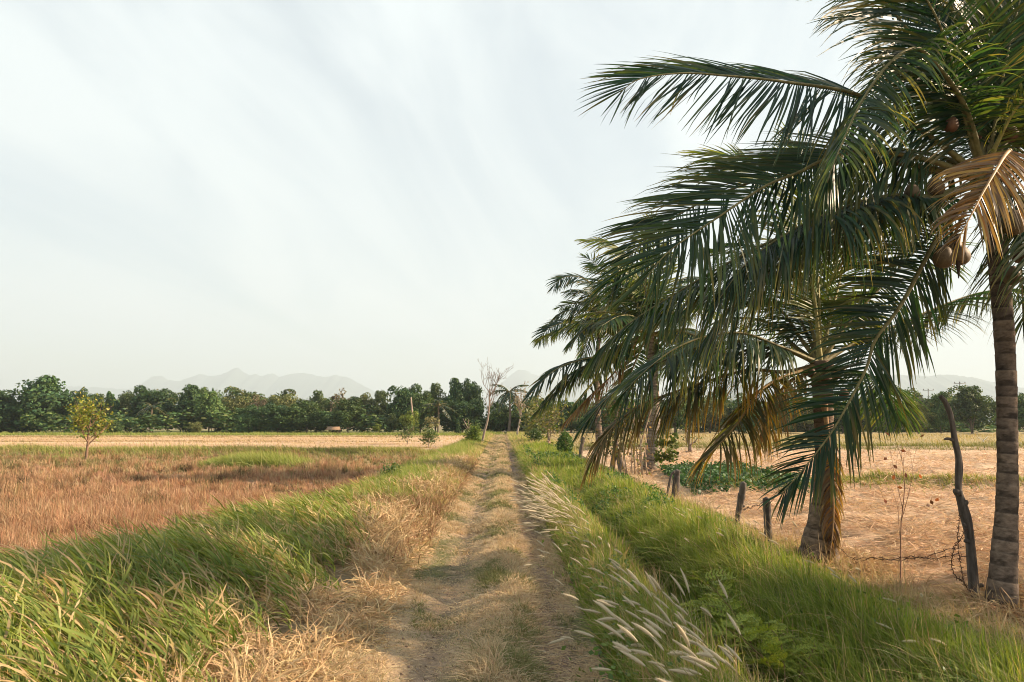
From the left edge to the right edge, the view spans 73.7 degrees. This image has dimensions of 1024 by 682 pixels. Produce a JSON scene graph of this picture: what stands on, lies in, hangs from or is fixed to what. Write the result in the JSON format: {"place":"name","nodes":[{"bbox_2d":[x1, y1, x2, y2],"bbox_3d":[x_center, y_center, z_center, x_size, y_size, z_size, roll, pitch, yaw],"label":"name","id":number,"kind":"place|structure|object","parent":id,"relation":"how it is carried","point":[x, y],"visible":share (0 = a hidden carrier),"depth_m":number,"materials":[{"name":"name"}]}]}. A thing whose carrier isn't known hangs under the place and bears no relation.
{"place":"outdoors","nodes":[
{"label":"outdoors","id":0,"kind":"place"},
{"bbox_2d":[2,439,415,444],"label":"field edge grass","id":1,"kind":"structure","parent":0,"point":[209,440],"depth_m":69.00,"materials":[{"name":"plant"}]},
{"bbox_2d":[0,435,428,438],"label":"field edge grass","id":2,"kind":"structure","parent":0,"point":[69,436],"depth_m":90.81,"materials":[{"name":"plant"}]},
{"bbox_2d":[59,368,390,404],"bbox_3d":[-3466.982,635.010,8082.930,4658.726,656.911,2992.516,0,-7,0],"label":"hills","id":3,"kind":"structure","parent":0,"point":[304,386],"depth_m":7965.27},
{"bbox_2d":[0,441,463,457],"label":"bund grass","id":4,"kind":"structure","parent":0,"point":[157,448],"depth_m":40.30,"materials":[{"name":"plant"}]},
{"bbox_2d":[0,430,467,542],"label":"dry field","id":5,"kind":"structure","parent":0,"point":[66,444],"depth_m":63.87,"materials":[{"name":"beige plant"}]},
{"bbox_2d":[0,389,21,429],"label":"dense tree","id":6,"kind":"object","parent":5,"relation":"on","point":[6,415],"visible":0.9,"depth_m":120.79,"materials":[{"name":"green plant"}]},
{"bbox_2d":[8,374,74,432],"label":"broadleaf tree","id":7,"kind":"object","parent":5,"relation":"on","point":[41,393],"visible":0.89,"depth_m":121.42,"materials":[{"name":"green plant"}]},
{"bbox_2d":[60,388,99,432],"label":"dense tree","id":8,"kind":"object","parent":5,"relation":"on","point":[73,402],"visible":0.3,"depth_m":124.26,"materials":[{"name":"green plant"}]},
{"bbox_2d":[62,387,117,458],"bbox_3d":[-22.286,4.338,35.868,2.879,3.937,2.520,-6,-9,42],"label":"sapling","id":9,"kind":"object","parent":5,"relation":"on","point":[81,417],"visible":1,"depth_m":35.49,"materials":[{"name":"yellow plant"}]},
{"bbox_2d":[102,391,119,424],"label":"columnar tree","id":10,"kind":"object","parent":5,"relation":"on","point":[110,395],"visible":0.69,"depth_m":127.19,"materials":[{"name":"green plant"}]},
{"bbox_2d":[98,421,123,432],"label":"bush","id":11,"kind":"object","parent":5,"relation":"on","point":[119,427],"visible":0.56,"depth_m":111.37,"materials":[{"name":"green plant"}]},
{"bbox_2d":[116,393,133,431],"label":"airy tree","id":12,"kind":"object","parent":5,"relation":"on","point":[125,397],"visible":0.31,"depth_m":130.77,"materials":[{"name":"green plant"}]},
{"bbox_2d":[133,402,168,432],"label":"palm","id":13,"kind":"object","parent":5,"relation":"on","point":[151,407],"visible":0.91,"depth_m":120.15,"materials":[{"name":"green plant"}]},
{"bbox_2d":[127,385,176,432],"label":"dense tree","id":14,"kind":"object","parent":5,"relation":"on","point":[151,397],"visible":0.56,"depth_m":127.44,"materials":[{"name":"green plant"}]},
{"bbox_2d":[173,384,200,432],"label":"broadleaf tree","id":15,"kind":"object","parent":5,"relation":"on","point":[186,400],"visible":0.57,"depth_m":128.19,"materials":[{"name":"green plant"}]},
{"bbox_2d":[193,387,226,431],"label":"bushy tree","id":16,"kind":"object","parent":5,"relation":"on","point":[210,402],"visible":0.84,"depth_m":124.97,"materials":[{"name":"green plant"}]},
{"bbox_2d":[0,462,434,681],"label":"reed grass","id":17,"kind":"structure","parent":5,"relation":"on","point":[51,613],"depth_m":5.42,"materials":[{"name":"green plant"}]},
{"bbox_2d":[0,445,437,564],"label":"dry weeds","id":18,"kind":"object","parent":5,"relation":"on","point":[20,517],"visible":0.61,"depth_m":19.72,"materials":[{"name":"brown plant"}]},
{"bbox_2d":[220,395,250,421],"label":"olive tree","id":19,"kind":"object","parent":5,"relation":"on","point":[232,403],"visible":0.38,"depth_m":129.60,"materials":[{"name":"green plant"}]},
{"bbox_2d":[231,404,266,432],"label":"dense tree","id":20,"kind":"object","parent":5,"relation":"on","point":[249,416],"visible":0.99,"depth_m":116.09,"materials":[{"name":"green plant"}]},
{"bbox_2d":[191,448,317,468],"bbox_3d":[-11.521,5.217,30.711,5.057,0.936,5.451,0,-7,0],"label":"grass tussock","id":21,"kind":"object","parent":5,"relation":"on","point":[249,459],"depth_m":29.73,"materials":[{"name":"green plant"}]},
{"bbox_2d":[257,403,296,432],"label":"dense tree","id":22,"kind":"object","parent":5,"relation":"on","point":[274,415],"visible":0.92,"depth_m":116.49,"materials":[{"name":"green plant"}]},
{"bbox_2d":[269,393,297,432],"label":"olive tree","id":23,"kind":"object","parent":5,"relation":"on","point":[284,400],"visible":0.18,"depth_m":130.88,"materials":[{"name":"green plant"}]},
{"bbox_2d":[283,399,328,432],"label":"bushy tree","id":24,"kind":"object","parent":5,"relation":"on","point":[308,415],"visible":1,"depth_m":117.79,"materials":[{"name":"green plant"}]},
{"bbox_2d":[303,390,329,417],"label":"airy tree","id":25,"kind":"object","parent":5,"relation":"on","point":[318,398],"visible":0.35,"depth_m":133.13,"materials":[{"name":"green plant"}]},
{"bbox_2d":[327,396,365,432],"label":"bushy tree","id":26,"kind":"object","parent":5,"relation":"on","point":[345,415],"visible":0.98,"depth_m":117.35,"materials":[{"name":"green plant"}]},
{"bbox_2d":[357,392,371,426],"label":"olive tree","id":27,"kind":"object","parent":5,"relation":"on","point":[364,397],"visible":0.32,"depth_m":130.85,"materials":[{"name":"green plant"}]},
{"bbox_2d":[365,390,389,432],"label":"airy tree","id":28,"kind":"object","parent":5,"relation":"on","point":[378,399],"visible":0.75,"depth_m":129.62,"materials":[{"name":"green plant"}]},
{"bbox_2d":[384,413,399,432],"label":"airy tree","id":29,"kind":"object","parent":5,"relation":"on","point":[392,425],"visible":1,"depth_m":109.92,"materials":[{"name":"green plant"}]},
{"bbox_2d":[384,383,421,431],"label":"dense tree","id":30,"kind":"object","parent":5,"relation":"on","point":[399,405],"visible":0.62,"depth_m":123.90,"materials":[{"name":"green plant"}]},
{"bbox_2d":[392,422,415,444],"bbox_3d":[-9.311,8.250,61.576,2.711,2.212,2.441,0,-7,0],"label":"green bush","id":31,"kind":"object","parent":5,"relation":"on","point":[408,431],"visible":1,"depth_m":61.39,"materials":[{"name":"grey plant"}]},
{"bbox_2d":[398,410,418,430],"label":"round tree","id":32,"kind":"object","parent":5,"relation":"on","point":[408,418],"visible":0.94,"depth_m":108.70,"materials":[{"name":"green plant"}]},
{"bbox_2d":[404,390,434,431],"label":"bushy tree","id":33,"kind":"object","parent":5,"relation":"on","point":[424,398],"visible":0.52,"depth_m":119.55,"materials":[{"name":"green plant"}]},
{"bbox_2d":[417,426,439,446],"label":"green bush","id":34,"kind":"object","parent":5,"relation":"on","point":[431,435],"visible":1,"depth_m":53.49,"materials":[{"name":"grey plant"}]},
{"bbox_2d":[428,382,445,432],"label":"airy tree","id":35,"kind":"object","parent":5,"relation":"on","point":[436,392],"visible":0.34,"depth_m":126.80,"materials":[{"name":"green plant"}]},
{"bbox_2d":[419,399,457,433],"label":"palm","id":36,"kind":"object","parent":5,"relation":"on","point":[438,402],"visible":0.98,"depth_m":113.13,"materials":[{"name":"green plant"}]},
{"bbox_2d":[442,377,466,432],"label":"broadleaf tree","id":37,"kind":"object","parent":5,"relation":"on","point":[456,390],"visible":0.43,"depth_m":124.90,"materials":[{"name":"green plant"}]},
{"bbox_2d":[437,398,486,432],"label":"dense tree","id":38,"kind":"object","parent":5,"relation":"on","point":[472,410],"visible":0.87,"depth_m":116.63,"materials":[{"name":"green plant"}]},
{"bbox_2d":[461,378,485,427],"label":"dense tree","id":39,"kind":"object","parent":5,"relation":"on","point":[472,390],"visible":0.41,"depth_m":125.53,"materials":[{"name":"green plant"}]},
{"bbox_2d":[0,434,496,450],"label":"bund grass","id":40,"kind":"structure","parent":0,"point":[229,438],"depth_m":72.51,"materials":[{"name":"plant"}]},
{"bbox_2d":[0,430,504,435],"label":"bund grass","id":41,"kind":"structure","parent":0,"point":[210,434],"depth_m":102.67,"materials":[{"name":"plant"}]},
{"bbox_2d":[167,432,493,669],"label":"verge","id":42,"kind":"structure","parent":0,"point":[302,623],"depth_m":6.67,"materials":[{"name":"plant"}]},
{"bbox_2d":[50,450,480,681],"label":"dead straw","id":43,"kind":"object","parent":42,"relation":"on","point":[377,571],"visible":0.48,"depth_m":6.38,"materials":[{"name":"beige plant"}]},
{"bbox_2d":[377,459,403,476],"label":"green bush","id":44,"kind":"object","parent":42,"relation":"on","point":[393,468],"visible":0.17,"depth_m":20.04,"materials":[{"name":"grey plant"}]},
{"bbox_2d":[321,451,482,564],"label":"dead weeds","id":45,"kind":"object","parent":42,"relation":"on","point":[433,500],"visible":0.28,"depth_m":13.70,"materials":[{"name":"beige plant"}]},
{"bbox_2d":[320,431,493,504],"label":"bank grass","id":46,"kind":"structure","parent":42,"relation":"on","point":[474,448],"depth_m":22.43,"materials":[{"name":"plant"}]},
{"bbox_2d":[463,420,485,442],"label":"green bush","id":47,"kind":"object","parent":42,"relation":"on","point":[473,433],"visible":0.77,"depth_m":55.15,"materials":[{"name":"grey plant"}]},
{"bbox_2d":[477,358,511,441],"bbox_3d":[-1.622,5.079,57.873,2.482,7.312,3.169,-7,-9,44],"label":"bare tree","id":48,"kind":"object","parent":42,"relation":"on","point":[489,406],"visible":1,"depth_m":57.71,"materials":[{"name":"grey plant"}]},
{"bbox_2d":[312,430,613,681],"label":"track","id":49,"kind":"structure","parent":0,"point":[422,674],"depth_m":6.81,"materials":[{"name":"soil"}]},
{"bbox_2d":[356,472,625,681],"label":"loose straw","id":50,"kind":"object","parent":49,"relation":"on","point":[540,571],"visible":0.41,"depth_m":6.65,"materials":[{"name":"beige plant"}]},
{"bbox_2d":[386,482,611,681],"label":"clods","id":51,"kind":"object","parent":49,"relation":"on","point":[427,657],"visible":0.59,"depth_m":6.30,"materials":[{"name":"brown soil"}]},
{"bbox_2d":[484,401,516,431],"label":"bushy tree","id":52,"kind":"object","parent":49,"relation":"on","point":[495,417],"visible":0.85,"depth_m":118.72,"materials":[{"name":"green plant"}]},
{"bbox_2d":[0,0,1023,403],"label":"sky","id":53,"kind":"structure","parent":0,"point":[379,195],"materials":[{"name":"white"}]},
{"bbox_2d":[505,430,578,453],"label":"bank grass","id":54,"kind":"structure","parent":0,"point":[515,439],"depth_m":60.63,"materials":[{"name":"plant"}]},
{"bbox_2d":[65,423,1023,429],"bbox_3d":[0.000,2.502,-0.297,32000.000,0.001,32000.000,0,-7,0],"label":"ground","id":55,"kind":"structure","parent":0,"point":[440,428],"depth_m":265.71,"materials":[{"name":"beige soil"}]},
{"bbox_2d":[24,385,996,431],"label":"wood","id":56,"kind":"object","parent":55,"relation":"on","point":[235,392],"visible":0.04,"depth_m":141.59,"materials":[{"name":"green plant"}]},
{"bbox_2d":[0,405,1023,433],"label":"undergrowth","id":57,"kind":"object","parent":55,"relation":"on","point":[225,424],"visible":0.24,"depth_m":120.20,"materials":[{"name":"green plant"}]},
{"bbox_2d":[482,370,634,417],"bbox_3d":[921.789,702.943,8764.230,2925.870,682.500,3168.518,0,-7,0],"label":"hills","id":58,"kind":"structure","parent":0,"point":[516,378],"depth_m":8561.12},
{"bbox_2d":[506,431,1023,681],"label":"verge","id":59,"kind":"structure","parent":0,"point":[663,590],"depth_m":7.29,"materials":[{"name":"green plant"}]},
{"bbox_2d":[491,384,528,430],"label":"palm","id":60,"kind":"object","parent":59,"relation":"on","point":[510,395],"visible":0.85,"depth_m":117.17,"materials":[{"name":"green plant"}]},
{"bbox_2d":[513,383,526,434],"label":"bare tree","id":61,"kind":"object","parent":59,"relation":"on","point":[521,405],"visible":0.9,"depth_m":87.90,"materials":[{"name":"grey plant"}]},
{"bbox_2d":[518,396,551,439],"bbox_3d":[2.334,7.181,60.973,3.634,4.658,4.653,0,-7,0],"label":"open shrub","id":62,"kind":"object","parent":59,"relation":"on","point":[538,427],"visible":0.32,"depth_m":60.48,"materials":[{"name":"green plant"}]},
{"bbox_2d":[528,428,544,440],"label":"green bush","id":63,"kind":"object","parent":59,"relation":"on","point":[535,432],"visible":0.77,"depth_m":57.13,"materials":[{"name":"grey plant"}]},
{"bbox_2d":[519,392,572,443],"bbox_3d":[2.588,5.741,50.324,4.165,4.577,4.873,0,-7,0],"label":"open shrub","id":64,"kind":"object","parent":59,"relation":"on","point":[548,421],"visible":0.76,"depth_m":49.56,"materials":[{"name":"green plant"}]},
{"bbox_2d":[556,430,572,452],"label":"ivy bush","id":65,"kind":"object","parent":59,"relation":"on","point":[565,440],"visible":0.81,"depth_m":32.94,"materials":[{"name":"green plant"}]},
{"bbox_2d":[520,441,678,539],"bbox_3d":[2.017,5.420,30.839,2.665,1.158,37.597,0,-7,-1],"label":"leafy cover","id":66,"kind":"object","parent":59,"relation":"on","point":[650,499],"visible":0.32,"depth_m":15.57,"materials":[{"name":"green plant"}]},
{"bbox_2d":[671,469,679,498],"bbox_3d":[3.858,3.430,16.112,0.241,0.809,0.181,0,-7,0],"label":"fence post","id":67,"kind":"object","parent":59,"relation":"on","point":[676,479],"visible":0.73,"depth_m":16.06,"materials":[{"name":"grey wood"}]},
{"bbox_2d":[674,567,765,663],"bbox_3d":[1.808,2.365,6.016,0.839,0.681,0.601,-3,-7,22],"label":"feather leaf plant","id":68,"kind":"object","parent":59,"relation":"on","point":[713,598],"visible":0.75,"depth_m":5.94,"materials":[{"name":"green plant"}]},
{"bbox_2d":[735,481,745,523],"bbox_3d":[3.989,2.899,11.942,0.253,0.879,0.141,0,-7,0],"label":"fence post","id":69,"kind":"object","parent":59,"relation":"on","point":[741,496],"visible":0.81,"depth_m":11.91,"materials":[{"name":"grey wood"}]},
{"bbox_2d":[528,494,984,681],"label":"broad weeds","id":70,"kind":"object","parent":59,"relation":"on","point":[612,667],"visible":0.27,"depth_m":5.68,"materials":[{"name":"green plant"}]},
{"bbox_2d":[762,497,772,542],"bbox_3d":[3.766,2.702,10.050,0.124,0.806,0.122,0,-7,0],"label":"fence post","id":71,"kind":"object","parent":59,"relation":"on","point":[767,516],"visible":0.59,"depth_m":10.02,"materials":[{"name":"grey wood"}]},
{"bbox_2d":[695,611,842,681],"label":"feather leaf plant","id":72,"kind":"object","parent":59,"relation":"on","point":[780,653],"visible":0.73,"depth_m":5.13,"materials":[{"name":"green plant"}]},
{"bbox_2d":[522,462,1023,681],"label":"dry stalks","id":73,"kind":"object","parent":59,"relation":"on","point":[861,576],"visible":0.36,"depth_m":6.36,"materials":[{"name":"beige plant"}]},
{"bbox_2d":[569,119,1023,565],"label":"coconut palm","id":74,"kind":"object","parent":59,"relation":"on","point":[823,523],"visible":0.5,"depth_m":8.67,"materials":[{"name":"green plant"}]},
{"bbox_2d":[585,471,1023,646],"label":"dry grass","id":75,"kind":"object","parent":59,"relation":"on","point":[975,612],"visible":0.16,"depth_m":7.27,"materials":[{"name":"beige plant"}]},
{"bbox_2d":[541,429,1023,630],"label":"stubble field","id":76,"kind":"structure","parent":0,"point":[854,534],"depth_m":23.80,"materials":[{"name":"plant"}]},
{"bbox_2d":[549,399,593,432],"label":"dense tree","id":77,"kind":"object","parent":76,"relation":"on","point":[572,426],"visible":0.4,"depth_m":109.71,"materials":[{"name":"green plant"}]},
{"bbox_2d":[532,252,645,444],"bbox_3d":[5.277,0.291,44.244,8.220,13.718,7.441,0,-7,0],"label":"coconut palm","id":78,"kind":"object","parent":76,"relation":"on","point":[554,322],"visible":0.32,"depth_m":44.10,"materials":[{"name":"green plant"}]},
{"bbox_2d":[584,399,626,431],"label":"bushy tree","id":79,"kind":"object","parent":76,"relation":"on","point":[602,419],"visible":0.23,"depth_m":109.92,"materials":[{"name":"green plant"}]},
{"bbox_2d":[587,395,633,473],"bbox_3d":[3.746,3.442,25.011,1.278,2.913,2.810,-5,-8,35],"label":"vine covered tree","id":80,"kind":"object","parent":76,"relation":"on","point":[620,459],"visible":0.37,"depth_m":24.91,"materials":[{"name":"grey plant"}]},
{"bbox_2d":[520,212,744,470],"bbox_3d":[4.559,-0.160,26.255,8.598,10.532,8.177,0,-7,0],"label":"coconut palm","id":81,"kind":"object","parent":76,"relation":"on","point":[613,323],"visible":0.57,"depth_m":25.58,"materials":[{"name":"green plant"}]},
{"bbox_2d":[653,432,678,465],"bbox_3d":[5.603,4.021,24.825,1.020,1.465,1.307,0,-7,0],"label":"bush","id":82,"kind":"object","parent":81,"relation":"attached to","point":[670,455],"visible":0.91,"depth_m":24.70,"materials":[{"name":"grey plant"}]},
{"bbox_2d":[616,402,651,473],"bbox_3d":[4.307,3.954,24.276,1.384,3.607,1.063,2,-7,-14],"label":"dead vine","id":83,"kind":"object","parent":76,"relation":"on","point":[631,460],"visible":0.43,"depth_m":24.19,"materials":[{"name":"brown plant"}]},
{"bbox_2d":[623,416,660,479],"bbox_3d":[4.316,3.722,22.725,1.299,3.697,0.920,-1,-7,5],"label":"dead vine","id":84,"kind":"object","parent":76,"relation":"on","point":[642,461],"visible":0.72,"depth_m":22.68,"materials":[{"name":"brown plant"}]},
{"bbox_2d":[660,400,706,432],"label":"bushy tree","id":85,"kind":"object","parent":76,"relation":"on","point":[680,421],"visible":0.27,"depth_m":107.54,"materials":[{"name":"green plant"}]},
{"bbox_2d":[692,399,730,432],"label":"olive tree","id":86,"kind":"object","parent":76,"relation":"on","point":[709,423],"visible":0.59,"depth_m":108.20,"materials":[{"name":"green plant"}]},
{"bbox_2d":[659,460,810,495],"bbox_3d":[6.545,4.109,21.164,3.165,0.742,8.642,-1,-7,6],"label":"creeper patch","id":87,"kind":"object","parent":76,"relation":"on","point":[684,468],"visible":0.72,"depth_m":18.24,"materials":[{"name":"green plant"}]},
{"bbox_2d":[722,399,762,432],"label":"dense tree","id":88,"kind":"object","parent":76,"relation":"on","point":[733,406],"visible":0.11,"depth_m":108.60,"materials":[{"name":"green plant"}]},
{"bbox_2d":[542,432,1023,447],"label":"bund grass","id":89,"kind":"structure","parent":76,"relation":"on","point":[917,434],"depth_m":73.65,"materials":[{"name":"plant"}]},
{"bbox_2d":[762,399,805,430],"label":"bushy tree","id":90,"kind":"object","parent":76,"relation":"on","point":[792,426],"visible":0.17,"depth_m":107.64,"materials":[{"name":"green plant"}]},
{"bbox_2d":[567,438,1023,451],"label":"bund grass","id":91,"kind":"structure","parent":76,"relation":"on","point":[922,445],"depth_m":43.93,"materials":[{"name":"plant"}]},
{"bbox_2d":[573,0,1023,611],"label":"coconut palm","id":92,"kind":"object","parent":76,"relation":"on","point":[971,98],"visible":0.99,"depth_m":6.58,"materials":[{"name":"green plant"}]},
{"bbox_2d":[792,407,813,430],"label":"olive tree","id":93,"kind":"object","parent":76,"relation":"on","point":[809,425],"visible":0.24,"depth_m":107.00,"materials":[{"name":"green plant"}]},
{"bbox_2d":[602,448,1023,617],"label":"straw swath","id":94,"kind":"object","parent":76,"relation":"on","point":[979,548],"visible":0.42,"depth_m":13.31,"materials":[{"name":"beige plant"}]},
{"bbox_2d":[834,401,870,433],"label":"bushy tree","id":95,"kind":"object","parent":76,"relation":"on","point":[836,417],"visible":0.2,"depth_m":105.25,"materials":[{"name":"green plant"}]},
{"bbox_2d":[860,403,886,431],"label":"olive tree","id":96,"kind":"object","parent":76,"relation":"on","point":[873,425],"visible":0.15,"depth_m":106.10,"materials":[{"name":"green plant"}]},
{"bbox_2d":[774,540,1023,628],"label":"trunk litter","id":97,"kind":"object","parent":76,"relation":"on","point":[966,592],"visible":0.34,"depth_m":6.98,"materials":[{"name":"beige plant"}]},
{"bbox_2d":[869,432,941,582],"bbox_3d":[4.456,1.884,7.742,0.766,1.879,0.423,0,-7,0],"label":"dry sapling","id":98,"kind":"object","parent":76,"relation":"on","point":[900,487],"visible":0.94,"depth_m":7.74,"materials":[{"name":"brown plant"}]},
{"bbox_2d":[904,401,936,433],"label":"olive tree","id":99,"kind":"object","parent":76,"relation":"on","point":[927,414],"visible":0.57,"depth_m":104.10,"materials":[{"name":"green plant"}]},
{"bbox_2d":[926,391,952,432],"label":"bushy tree","id":100,"kind":"object","parent":76,"relation":"on","point":[940,420],"visible":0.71,"depth_m":103.79,"materials":[{"name":"green plant"}]},
{"bbox_2d":[938,395,983,597],"bbox_3d":[4.610,1.655,7.001,0.309,2.201,0.113,0,-7,0],"label":"fence post","id":101,"kind":"object","parent":76,"relation":"on","point":[969,542],"visible":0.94,"depth_m":6.97,"materials":[{"name":"grey wood"}]},
{"bbox_2d":[943,385,995,433],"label":"airy tree","id":102,"kind":"object","parent":76,"relation":"on","point":[970,411],"visible":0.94,"depth_m":102.64,"materials":[{"name":"green plant"}]},
{"bbox_2d":[992,393,1023,428],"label":"bushy tree","id":103,"kind":"object","parent":76,"relation":"on","point":[1020,396],"visible":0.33,"depth_m":102.38,"materials":[{"name":"green plant"}]},
{"bbox_2d":[711,374,1023,420],"bbox_3d":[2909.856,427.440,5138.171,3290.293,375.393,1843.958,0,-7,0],"label":"hills","id":104,"kind":"structure","parent":0,"point":[939,383],"depth_m":5032.53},
{"bbox_2d":[712,468,1023,492],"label":"bund grass","id":105,"kind":"structure","parent":0,"point":[883,476],"depth_m":18.25,"materials":[{"name":"plant"}]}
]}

